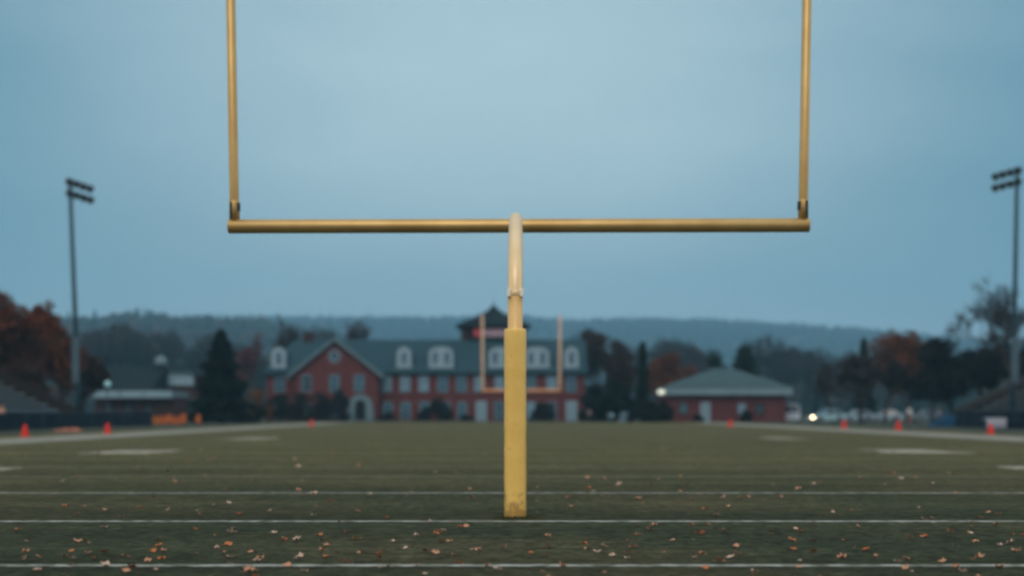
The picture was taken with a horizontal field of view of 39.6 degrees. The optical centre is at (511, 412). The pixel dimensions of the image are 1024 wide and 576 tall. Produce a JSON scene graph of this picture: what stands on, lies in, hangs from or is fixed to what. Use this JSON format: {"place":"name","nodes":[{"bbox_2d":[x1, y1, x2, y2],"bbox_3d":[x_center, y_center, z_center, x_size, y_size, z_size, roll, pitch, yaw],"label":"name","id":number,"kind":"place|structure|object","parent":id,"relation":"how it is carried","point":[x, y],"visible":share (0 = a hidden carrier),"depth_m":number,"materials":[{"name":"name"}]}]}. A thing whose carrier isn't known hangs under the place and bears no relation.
{"place":"outdoors","nodes":[
{"label":"outdoors","id":0,"kind":"place"},
{"bbox_2d":[272,314,302,348],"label":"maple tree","id":1,"kind":"object","parent":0,"point":[290,338],"visible":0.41,"depth_m":229.06,"materials":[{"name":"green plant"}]},
{"bbox_2d":[302,324,339,339],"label":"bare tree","id":2,"kind":"object","parent":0,"point":[325,336],"visible":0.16,"depth_m":436.20,"materials":[{"name":"grey plant"}]},
{"bbox_2d":[343,314,372,339],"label":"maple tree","id":3,"kind":"object","parent":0,"point":[353,333],"visible":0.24,"depth_m":221.01,"materials":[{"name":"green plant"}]},
{"bbox_2d":[0,422,1023,575],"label":"football field","id":4,"kind":"structure","parent":0,"point":[448,499],"depth_m":17.42,"materials":[{"name":"plant"}]},
{"bbox_2d":[77,450,183,453],"bbox_3d":[-10.602,1.094,39.807,2.186,0.001,3.845,0,0,0],"label":"painted yard mark","id":5,"kind":"object","parent":4,"relation":"on","point":[131,452],"visible":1,"depth_m":40.16,"materials":[{"name":"paint"}]},
{"bbox_2d":[0,423,339,444],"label":"sideline border","id":6,"kind":"object","parent":4,"relation":"on","point":[48,439],"visible":1,"depth_m":71.76,"materials":[{"name":"paint"}]},
{"bbox_2d":[0,564,1023,565],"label":"yard line","id":7,"kind":"object","parent":4,"relation":"on","point":[511,564],"visible":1,"depth_m":10.26,"materials":[{"name":"paint"}]},
{"bbox_2d":[0,521,1023,521],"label":"yard line","id":8,"kind":"object","parent":4,"relation":"on","point":[510,521],"visible":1,"depth_m":14.31,"materials":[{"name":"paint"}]},
{"bbox_2d":[0,476,1023,476],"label":"yard line","id":9,"kind":"object","parent":4,"relation":"on","point":[503,476],"visible":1,"depth_m":24.42,"materials":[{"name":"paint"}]},
{"bbox_2d":[0,452,1023,452],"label":"yard line","id":10,"kind":"object","parent":4,"relation":"on","point":[498,452],"visible":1,"depth_m":39.19,"materials":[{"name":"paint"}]},
{"bbox_2d":[5,444,1023,444],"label":"yard line","id":11,"kind":"object","parent":4,"relation":"on","point":[503,444],"visible":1,"depth_m":49.08,"materials":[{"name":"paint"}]},
{"bbox_2d":[226,0,811,517],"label":"goal post","id":12,"kind":"object","parent":4,"relation":"on","point":[516,226],"visible":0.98,"depth_m":17.32,"materials":[{"name":"gold metal"}]},
{"bbox_2d":[481,315,560,391],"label":"goal post","id":13,"kind":"object","parent":4,"relation":"on","point":[502,390],"visible":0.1,"depth_m":126.91,"materials":[{"name":"metal"}]},
{"bbox_2d":[261,428,786,428],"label":"yard line","id":14,"kind":"object","parent":4,"relation":"on","point":[526,428],"visible":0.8,"depth_m":99.10,"materials":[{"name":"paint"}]},
{"bbox_2d":[197,432,856,432],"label":"yard line","id":15,"kind":"object","parent":4,"relation":"on","point":[527,432],"visible":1,"depth_m":78.98,"materials":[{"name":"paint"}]},
{"bbox_2d":[700,423,1023,441],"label":"sideline border","id":16,"kind":"object","parent":4,"relation":"on","point":[988,437],"visible":1,"depth_m":79.05,"materials":[{"name":"paint"}]},
{"bbox_2d":[873,449,973,452],"bbox_3d":[11.428,1.094,40.465,2.705,0.001,3.981,0,0,0],"label":"painted yard mark","id":17,"kind":"object","parent":4,"relation":"on","point":[906,451],"visible":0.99,"depth_m":40.16,"materials":[{"name":"paint"}]},
{"bbox_2d":[0,415,1023,435],"bbox_3d":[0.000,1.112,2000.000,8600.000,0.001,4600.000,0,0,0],"label":"ground","id":18,"kind":"structure","parent":0,"point":[904,425],"depth_m":124.41,"materials":[{"name":"green plant"}]},
{"bbox_2d":[0,290,34,369],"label":"maple tree","id":19,"kind":"object","parent":18,"relation":"on","point":[13,320],"visible":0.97,"depth_m":123.85,"materials":[{"name":"red plant"}]},
{"bbox_2d":[0,360,50,401],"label":"maple tree","id":20,"kind":"object","parent":18,"relation":"on","point":[19,372],"visible":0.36,"depth_m":117.67,"materials":[{"name":"brown plant"}]},
{"bbox_2d":[2,300,67,403],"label":"maple tree","id":21,"kind":"object","parent":18,"relation":"on","point":[39,333],"visible":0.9,"depth_m":126.63,"materials":[{"name":"red plant"}]},
{"bbox_2d":[0,370,75,427],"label":"bleachers","id":22,"kind":"object","parent":18,"relation":"on","point":[13,401],"visible":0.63,"depth_m":104.97,"materials":[{"name":"metal"}]},
{"bbox_2d":[33,329,87,411],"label":"maple tree","id":23,"kind":"object","parent":18,"relation":"on","point":[56,359],"visible":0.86,"depth_m":136.58,"materials":[{"name":"red plant"}]},
{"bbox_2d":[0,411,133,430],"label":"fence","id":24,"kind":"object","parent":18,"relation":"on","point":[29,420],"visible":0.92,"depth_m":94.73,"materials":[{"name":"grey metal"}]},
{"bbox_2d":[65,178,94,411],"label":"light pole","id":25,"kind":"object","parent":18,"relation":"on","point":[71,194],"visible":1,"depth_m":99.86,"materials":[{"name":"metal"}]},
{"bbox_2d":[69,333,99,405],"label":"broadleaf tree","id":26,"kind":"object","parent":18,"relation":"on","point":[87,344],"visible":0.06,"depth_m":360.24,"materials":[{"name":"green plant"}]},
{"bbox_2d":[80,350,111,411],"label":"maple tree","id":27,"kind":"object","parent":18,"relation":"on","point":[94,375],"visible":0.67,"depth_m":142.87,"materials":[{"name":"brown plant"}]},
{"bbox_2d":[78,327,130,410],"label":"broadleaf tree","id":28,"kind":"object","parent":18,"relation":"on","point":[109,351],"visible":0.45,"depth_m":373.54,"materials":[{"name":"green plant"}]},
{"bbox_2d":[94,411,152,426],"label":"fence","id":29,"kind":"object","parent":18,"relation":"on","point":[143,418],"visible":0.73,"depth_m":112.94,"materials":[{"name":"grey metal"}]},
{"bbox_2d":[104,321,160,366],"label":"broadleaf tree","id":30,"kind":"object","parent":18,"relation":"on","point":[149,359],"visible":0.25,"depth_m":400.00,"materials":[{"name":"green plant"}]},
{"bbox_2d":[116,326,151,365],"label":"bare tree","id":31,"kind":"object","parent":18,"relation":"on","point":[133,341],"visible":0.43,"depth_m":394.51,"materials":[{"name":"grey plant"}]},
{"bbox_2d":[91,356,189,421],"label":"school block","id":32,"kind":"structure","parent":18,"relation":"on","point":[137,388],"depth_m":172.00,"materials":[{"name":"brick"}]},
{"bbox_2d":[142,329,189,366],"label":"broadleaf tree","id":33,"kind":"object","parent":18,"relation":"on","point":[166,346],"visible":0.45,"depth_m":425.65,"materials":[{"name":"green plant"}]},
{"bbox_2d":[167,369,204,420],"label":"gymnasium","id":34,"kind":"structure","parent":18,"relation":"on","point":[180,381],"depth_m":179.80,"materials":[{"name":"brick"}]},
{"bbox_2d":[165,332,214,371],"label":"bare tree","id":35,"kind":"object","parent":18,"relation":"on","point":[192,361],"visible":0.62,"depth_m":393.02,"materials":[{"name":"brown plant"}]},
{"bbox_2d":[186,328,260,422],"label":"fir tree","id":36,"kind":"object","parent":18,"relation":"on","point":[221,386],"visible":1,"depth_m":148.69,"materials":[{"name":"green plant"}]},
{"bbox_2d":[236,332,263,399],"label":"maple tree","id":37,"kind":"object","parent":18,"relation":"on","point":[247,368],"visible":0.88,"depth_m":215.18,"materials":[{"name":"brown plant"}]},
{"bbox_2d":[231,343,268,396],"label":"broadleaf tree","id":38,"kind":"object","parent":18,"relation":"on","point":[260,362],"visible":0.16,"depth_m":401.49,"materials":[{"name":"green plant"}]},
{"bbox_2d":[245,400,267,421],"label":"shrub","id":39,"kind":"object","parent":18,"relation":"on","point":[259,411],"visible":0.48,"depth_m":168.10,"materials":[{"name":"green plant"}]},
{"bbox_2d":[245,388,273,421],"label":"shrub","id":40,"kind":"object","parent":18,"relation":"on","point":[258,395],"visible":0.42,"depth_m":175.65,"materials":[{"name":"brown plant"}]},
{"bbox_2d":[247,341,288,393],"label":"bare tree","id":41,"kind":"object","parent":18,"relation":"on","point":[259,374],"visible":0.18,"depth_m":393.65,"materials":[{"name":"brown plant"}]},
{"bbox_2d":[262,393,296,420],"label":"shrub","id":42,"kind":"object","parent":18,"relation":"on","point":[279,410],"visible":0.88,"depth_m":179.65,"materials":[{"name":"green plant"}]},
{"bbox_2d":[284,391,316,420],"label":"shrub","id":43,"kind":"object","parent":18,"relation":"on","point":[297,408],"visible":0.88,"depth_m":181.49,"materials":[{"name":"green plant"}]},
{"bbox_2d":[306,391,336,420],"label":"shrub","id":44,"kind":"object","parent":18,"relation":"on","point":[322,411],"visible":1,"depth_m":181.38,"materials":[{"name":"green plant"}]},
{"bbox_2d":[331,388,351,420],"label":"shrub","id":45,"kind":"object","parent":18,"relation":"on","point":[342,398],"visible":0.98,"depth_m":182.22,"materials":[{"name":"green plant"}]},
{"bbox_2d":[262,300,587,420],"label":"brick hall","id":46,"kind":"structure","parent":18,"relation":"on","point":[401,380],"depth_m":190.00,"materials":[{"name":"red brick"}]},
{"bbox_2d":[274,375,284,391],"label":"window","id":47,"kind":"structure","parent":46,"relation":"in","point":[279,380],"depth_m":189.91,"materials":[{"name":"glass"}]},
{"bbox_2d":[301,374,311,391],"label":"window","id":48,"kind":"structure","parent":46,"relation":"in","point":[306,379],"depth_m":186.92,"materials":[{"name":"glass"}]},
{"bbox_2d":[329,374,339,391],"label":"window","id":49,"kind":"structure","parent":46,"relation":"in","point":[334,379],"depth_m":186.92,"materials":[{"name":"glass"}]},
{"bbox_2d":[353,374,364,391],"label":"window","id":50,"kind":"structure","parent":46,"relation":"in","point":[359,379],"depth_m":186.92,"materials":[{"name":"glass"}]},
{"bbox_2d":[381,375,391,391],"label":"window","id":51,"kind":"structure","parent":46,"relation":"in","point":[386,383],"depth_m":189.91,"materials":[{"name":"glass"}]},
{"bbox_2d":[399,375,410,391],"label":"window","id":52,"kind":"structure","parent":46,"relation":"in","point":[405,380],"depth_m":189.91,"materials":[{"name":"glass"}]},
{"bbox_2d":[400,401,410,419],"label":"window","id":53,"kind":"structure","parent":46,"relation":"in","point":[405,407],"depth_m":189.91,"materials":[{"name":"glass"}]},
{"bbox_2d":[418,375,428,391],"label":"window","id":54,"kind":"structure","parent":46,"relation":"in","point":[423,380],"depth_m":189.91,"materials":[{"name":"glass"}]},
{"bbox_2d":[437,375,448,391],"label":"window","id":55,"kind":"structure","parent":46,"relation":"in","point":[442,380],"depth_m":189.91,"materials":[{"name":"glass"}]},
{"bbox_2d":[456,375,466,391],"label":"window","id":56,"kind":"structure","parent":46,"relation":"in","point":[461,380],"depth_m":189.91,"materials":[{"name":"glass"}]},
{"bbox_2d":[475,401,486,420],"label":"door","id":57,"kind":"structure","parent":46,"relation":"in","point":[481,406],"depth_m":189.91,"materials":[{"name":"white paint"}]},
{"bbox_2d":[494,401,503,419],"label":"window","id":58,"kind":"structure","parent":46,"relation":"in","point":[498,405],"depth_m":189.91,"materials":[{"name":"glass"}]},
{"bbox_2d":[565,375,576,391],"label":"window","id":59,"kind":"structure","parent":46,"relation":"in","point":[570,380],"depth_m":189.91,"materials":[{"name":"glass"}]},
{"bbox_2d":[566,401,576,420],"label":"door","id":60,"kind":"structure","parent":46,"relation":"in","point":[571,406],"depth_m":189.91,"materials":[{"name":"white paint"}]},
{"bbox_2d":[424,397,453,420],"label":"shrub","id":61,"kind":"object","parent":18,"relation":"on","point":[439,410],"visible":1,"depth_m":185.42,"materials":[{"name":"green plant"}]},
{"bbox_2d":[33,357,1006,415],"bbox_3d":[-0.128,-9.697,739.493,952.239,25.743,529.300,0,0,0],"label":"valley woods","id":62,"kind":"object","parent":18,"relation":"on","point":[897,404],"visible":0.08,"depth_m":499.14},
{"bbox_2d":[529,402,556,420],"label":"shrub","id":63,"kind":"object","parent":18,"relation":"on","point":[537,413],"visible":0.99,"depth_m":185.39,"materials":[{"name":"green plant"}]},
{"bbox_2d":[570,328,610,387],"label":"maple tree","id":64,"kind":"object","parent":18,"relation":"on","point":[598,355],"visible":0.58,"depth_m":210.59,"materials":[{"name":"brown plant"}]},
{"bbox_2d":[576,385,607,421],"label":"evergreen","id":65,"kind":"object","parent":18,"relation":"on","point":[593,391],"visible":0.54,"depth_m":177.53,"materials":[{"name":"green plant"}]},
{"bbox_2d":[592,379,631,421],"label":"evergreen","id":66,"kind":"object","parent":18,"relation":"on","point":[618,392],"visible":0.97,"depth_m":171.44,"materials":[{"name":"green plant"}]},
{"bbox_2d":[601,353,636,408],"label":"maple tree","id":67,"kind":"object","parent":18,"relation":"on","point":[618,368],"visible":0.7,"depth_m":188.10,"materials":[{"name":"brown plant"}]},
{"bbox_2d":[603,340,637,419],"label":"maple tree","id":68,"kind":"object","parent":18,"relation":"on","point":[619,348],"visible":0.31,"depth_m":221.58,"materials":[{"name":"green plant"}]},
{"bbox_2d":[634,341,650,421],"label":"cypress tree","id":69,"kind":"object","parent":18,"relation":"on","point":[642,388],"visible":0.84,"depth_m":164.68,"materials":[{"name":"green plant"}]},
{"bbox_2d":[625,400,663,422],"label":"shrub","id":70,"kind":"object","parent":18,"relation":"on","point":[649,412],"visible":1,"depth_m":159.47,"materials":[{"name":"green plant"}]},
{"bbox_2d":[635,335,687,402],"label":"bare tree","id":71,"kind":"object","parent":18,"relation":"on","point":[669,347],"visible":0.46,"depth_m":435.11,"materials":[{"name":"brown plant"}]},
{"bbox_2d":[651,398,675,421],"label":"shrub","id":72,"kind":"object","parent":18,"relation":"on","point":[667,415],"visible":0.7,"depth_m":163.12,"materials":[{"name":"green plant"}]},
{"bbox_2d":[647,352,681,403],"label":"maple tree","id":73,"kind":"object","parent":18,"relation":"on","point":[662,369],"visible":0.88,"depth_m":183.78,"materials":[{"name":"brown plant"}]},
{"bbox_2d":[704,349,728,371],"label":"evergreen tree","id":74,"kind":"object","parent":18,"relation":"on","point":[713,362],"visible":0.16,"depth_m":203.71,"materials":[{"name":"green plant"}]},
{"bbox_2d":[657,368,792,421],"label":"field house","id":75,"kind":"structure","parent":18,"relation":"on","point":[720,394],"depth_m":170.00,"materials":[{"name":"red brick"}]},
{"bbox_2d":[700,402,710,421],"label":"door","id":76,"kind":"structure","parent":75,"relation":"in","point":[704,406],"depth_m":169.94,"materials":[{"name":"white paint"}]},
{"bbox_2d":[730,345,759,376],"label":"evergreen tree","id":77,"kind":"object","parent":18,"relation":"on","point":[744,361],"visible":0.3,"depth_m":194.24,"materials":[{"name":"green plant"}]},
{"bbox_2d":[731,339,804,386],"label":"bare tree","id":78,"kind":"object","parent":18,"relation":"on","point":[762,361],"visible":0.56,"depth_m":358.59,"materials":[{"name":"brown plant"}]},
{"bbox_2d":[754,333,797,392],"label":"bare tree","id":79,"kind":"object","parent":18,"relation":"on","point":[772,367],"visible":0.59,"depth_m":371.35,"materials":[{"name":"brown plant"}]},
{"bbox_2d":[763,346,814,403],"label":"broadleaf tree","id":80,"kind":"object","parent":18,"relation":"on","point":[798,356],"visible":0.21,"depth_m":390.85,"materials":[{"name":"green plant"}]},
{"bbox_2d":[778,352,831,416],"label":"bare tree","id":81,"kind":"object","parent":18,"relation":"on","point":[806,370],"visible":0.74,"depth_m":359.79,"materials":[{"name":"brown plant"}]},
{"bbox_2d":[798,350,827,415],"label":"spruce tree","id":82,"kind":"object","parent":18,"relation":"on","point":[802,400],"visible":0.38,"depth_m":463.45,"materials":[{"name":"green plant"}]},
{"bbox_2d":[808,360,835,420],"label":"bare tree","id":83,"kind":"object","parent":18,"relation":"on","point":[823,384],"visible":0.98,"depth_m":184.78,"materials":[{"name":"brown plant"}]},
{"bbox_2d":[833,349,884,422],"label":"broadleaf tree","id":84,"kind":"object","parent":18,"relation":"on","point":[854,367],"visible":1,"depth_m":148.64,"materials":[{"name":"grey plant"}]},
{"bbox_2d":[848,338,878,414],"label":"spruce tree","id":85,"kind":"object","parent":18,"relation":"on","point":[871,400],"visible":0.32,"depth_m":184.56,"materials":[{"name":"green plant"}]},
{"bbox_2d":[877,356,910,422],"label":"bare tree","id":86,"kind":"object","parent":18,"relation":"on","point":[896,375],"visible":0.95,"depth_m":151.05,"materials":[{"name":"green plant"}]},
{"bbox_2d":[866,328,926,422],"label":"maple tree","id":87,"kind":"object","parent":18,"relation":"on","point":[900,347],"visible":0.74,"depth_m":157.24,"materials":[{"name":"red plant"}]},
{"bbox_2d":[902,336,973,415],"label":"broadleaf tree","id":88,"kind":"object","parent":18,"relation":"on","point":[945,379],"visible":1,"depth_m":148.49,"materials":[{"name":"green plant"}]},
{"bbox_2d":[926,413,955,426],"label":"blue tent","id":89,"kind":"object","parent":18,"relation":"on","point":[949,420],"visible":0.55,"depth_m":111.56,"materials":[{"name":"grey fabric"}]},
{"bbox_2d":[954,347,1004,409],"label":"broadleaf tree","id":90,"kind":"object","parent":18,"relation":"on","point":[977,368],"visible":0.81,"depth_m":153.38,"materials":[{"name":"green plant"}]},
{"bbox_2d":[936,274,1023,399],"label":"bare tree","id":91,"kind":"object","parent":18,"relation":"on","point":[1000,347],"visible":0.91,"depth_m":140.11,"materials":[{"name":"grey plant"}]},
{"bbox_2d":[956,377,1023,427],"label":"bleachers","id":92,"kind":"object","parent":18,"relation":"on","point":[997,396],"visible":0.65,"depth_m":112.03,"materials":[{"name":"grey"}]},
{"bbox_2d":[956,409,1023,429],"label":"fence","id":93,"kind":"object","parent":18,"relation":"on","point":[968,418],"visible":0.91,"depth_m":99.09,"materials":[{"name":"grey metal"}]},
{"bbox_2d":[991,167,1021,426],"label":"light pole","id":94,"kind":"object","parent":18,"relation":"on","point":[1017,172],"visible":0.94,"depth_m":99.87,"materials":[{"name":"metal"}]},
{"bbox_2d":[989,348,1023,394],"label":"evergreen tree","id":95,"kind":"object","parent":18,"relation":"on","point":[999,368],"visible":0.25,"depth_m":149.53,"materials":[{"name":"green plant"}]},
{"bbox_2d":[0,0,1023,344],"label":"sky","id":96,"kind":"structure","parent":0,"point":[347,109],"materials":[{"name":"blue"}]},
{"bbox_2d":[322,324,872,383],"bbox_3d":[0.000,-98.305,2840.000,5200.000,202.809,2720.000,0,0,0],"label":"hill","id":97,"kind":"structure","parent":0,"point":[856,348],"depth_m":2599.85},
{"bbox_2d":[63,313,1023,384],"bbox_3d":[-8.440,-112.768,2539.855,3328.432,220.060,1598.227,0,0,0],"label":"distant woods","id":98,"kind":"object","parent":97,"relation":"on","point":[650,329],"visible":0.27,"depth_m":2667.11,"materials":[{"name":"plant"}]},
{"bbox_2d":[672,364,698,380],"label":"maple tree","id":99,"kind":"object","parent":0,"point":[689,371],"visible":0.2,"depth_m":198.98,"materials":[{"name":"brown plant"}]},
{"bbox_2d":[678,344,710,373],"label":"broadleaf tree","id":100,"kind":"object","parent":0,"point":[699,362],"visible":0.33,"depth_m":414.95,"materials":[{"name":"brown plant"}]},
{"bbox_2d":[807,346,838,409],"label":"bare tree","id":101,"kind":"object","parent":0,"point":[829,358],"visible":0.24,"depth_m":385.95,"materials":[{"name":"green plant"}]},
{"bbox_2d":[827,370,855,410],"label":"broadleaf tree","id":102,"kind":"object","parent":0,"point":[837,394],"visible":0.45,"depth_m":345.05,"materials":[{"name":"green plant"}]},
{"bbox_2d":[786,421,929,421],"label":"parking lot","id":103,"kind":"structure","parent":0,"point":[853,421],"depth_m":180.63,"materials":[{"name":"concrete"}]},
{"bbox_2d":[786,404,800,421],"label":"van","id":104,"kind":"object","parent":103,"relation":"on","point":[793,411],"visible":0.62,"depth_m":171.96,"materials":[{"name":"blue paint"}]},
{"bbox_2d":[807,410,846,421],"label":"car","id":105,"kind":"object","parent":103,"relation":"on","point":[833,415],"visible":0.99,"depth_m":167.35,"materials":[{"name":"blue paint"}]},
{"bbox_2d":[842,410,875,421],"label":"car","id":106,"kind":"object","parent":103,"relation":"on","point":[868,416],"visible":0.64,"depth_m":175.21,"materials":[{"name":"silver metal"}]},
{"bbox_2d":[871,410,903,421],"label":"car","id":107,"kind":"object","parent":103,"relation":"on","point":[891,414],"visible":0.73,"depth_m":177.15,"materials":[{"name":"silver metal"}]},
{"bbox_2d":[982,418,1006,427],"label":"folding table","id":108,"kind":"object","parent":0,"point":[998,422],"visible":1,"depth_m":93.65,"materials":[{"name":"white fabric"}]},
{"bbox_3d":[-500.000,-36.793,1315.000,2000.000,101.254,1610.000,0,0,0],"label":"near hill","id":109,"kind":"structure","parent":0,"visible":0},
{"bbox_2d":[56,306,360,371],"bbox_3d":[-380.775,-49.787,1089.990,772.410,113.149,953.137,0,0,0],"label":"hillside woods","id":110,"kind":"object","parent":109,"relation":"on","point":[242,331],"visible":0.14,"depth_m":1183.84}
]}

